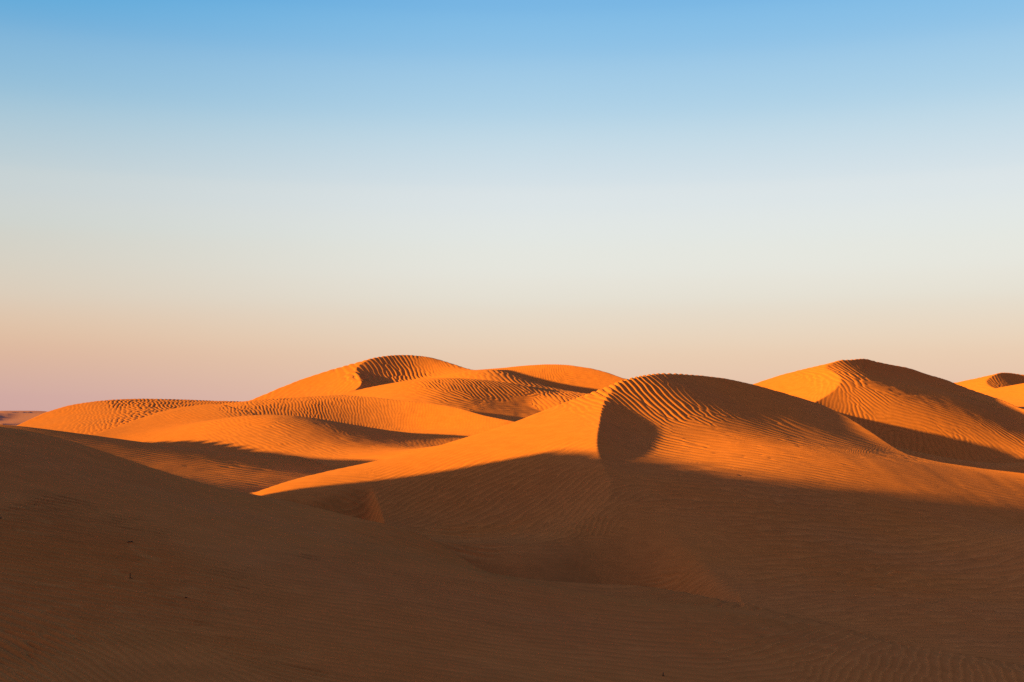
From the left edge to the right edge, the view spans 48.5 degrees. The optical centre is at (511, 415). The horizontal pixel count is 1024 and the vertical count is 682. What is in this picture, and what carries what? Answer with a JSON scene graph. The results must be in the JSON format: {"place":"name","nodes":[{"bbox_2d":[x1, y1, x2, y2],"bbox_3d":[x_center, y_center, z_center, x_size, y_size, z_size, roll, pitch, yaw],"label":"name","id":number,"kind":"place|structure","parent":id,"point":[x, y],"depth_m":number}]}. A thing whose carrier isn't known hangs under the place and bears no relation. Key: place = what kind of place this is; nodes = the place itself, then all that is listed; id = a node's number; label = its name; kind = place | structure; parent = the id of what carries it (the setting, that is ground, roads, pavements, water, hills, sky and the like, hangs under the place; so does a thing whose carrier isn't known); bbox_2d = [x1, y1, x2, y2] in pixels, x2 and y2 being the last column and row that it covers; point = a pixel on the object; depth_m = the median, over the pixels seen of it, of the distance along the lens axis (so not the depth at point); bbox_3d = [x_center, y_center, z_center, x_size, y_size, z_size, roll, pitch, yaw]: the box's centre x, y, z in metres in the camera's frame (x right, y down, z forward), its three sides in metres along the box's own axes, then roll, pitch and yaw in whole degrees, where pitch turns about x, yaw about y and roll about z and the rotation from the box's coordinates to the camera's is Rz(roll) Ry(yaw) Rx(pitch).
{"place":"outdoors","nodes":[
{"label":"outdoors","id":0,"kind":"place"},
{"bbox_2d":[0,411,48,425],"bbox_3d":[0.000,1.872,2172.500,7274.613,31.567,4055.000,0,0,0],"label":"hills","id":1,"kind":"structure","parent":0,"point":[15,418],"depth_m":688.97},
{"bbox_2d":[17,399,240,434],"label":"sand dune","id":2,"kind":"structure","parent":0,"point":[91,418],"depth_m":123.55},
{"bbox_2d":[0,424,363,519],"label":"sand dune","id":3,"kind":"structure","parent":0,"point":[249,473],"depth_m":54.23},
{"bbox_2d":[92,404,471,468],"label":"sand dune","id":4,"kind":"structure","parent":0,"point":[335,445],"depth_m":82.94},
{"bbox_2d":[219,395,513,434],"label":"sand dune","id":5,"kind":"structure","parent":0,"point":[382,413],"depth_m":106.76},
{"bbox_2d":[249,355,585,410],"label":"sand dune","id":6,"kind":"structure","parent":0,"point":[372,372],"depth_m":152.33},
{"bbox_2d":[340,378,550,421],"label":"sand dune","id":7,"kind":"structure","parent":0,"point":[503,400],"depth_m":128.65},
{"bbox_2d":[0,427,1023,681],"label":"sand dune","id":8,"kind":"structure","parent":0,"point":[278,591],"depth_m":15.22},
{"bbox_2d":[0,0,1023,411],"label":"sky","id":9,"kind":"structure","parent":0,"point":[212,200]},
{"bbox_2d":[482,364,624,393],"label":"sand dune","id":10,"kind":"structure","parent":0,"point":[577,379],"depth_m":178.93},
{"bbox_2d":[251,373,1023,664],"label":"sand dune","id":11,"kind":"structure","parent":0,"point":[743,493],"depth_m":43.08},
{"bbox_2d":[753,359,1023,472],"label":"sand dune","id":12,"kind":"structure","parent":0,"point":[909,411],"depth_m":102.31},
{"bbox_2d":[955,373,1023,391],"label":"sand dune","id":13,"kind":"structure","parent":0,"point":[989,382],"depth_m":183.76},
{"bbox_2d":[979,383,1023,408],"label":"sand dune","id":14,"kind":"structure","parent":0,"point":[1013,395],"depth_m":161.22}
]}

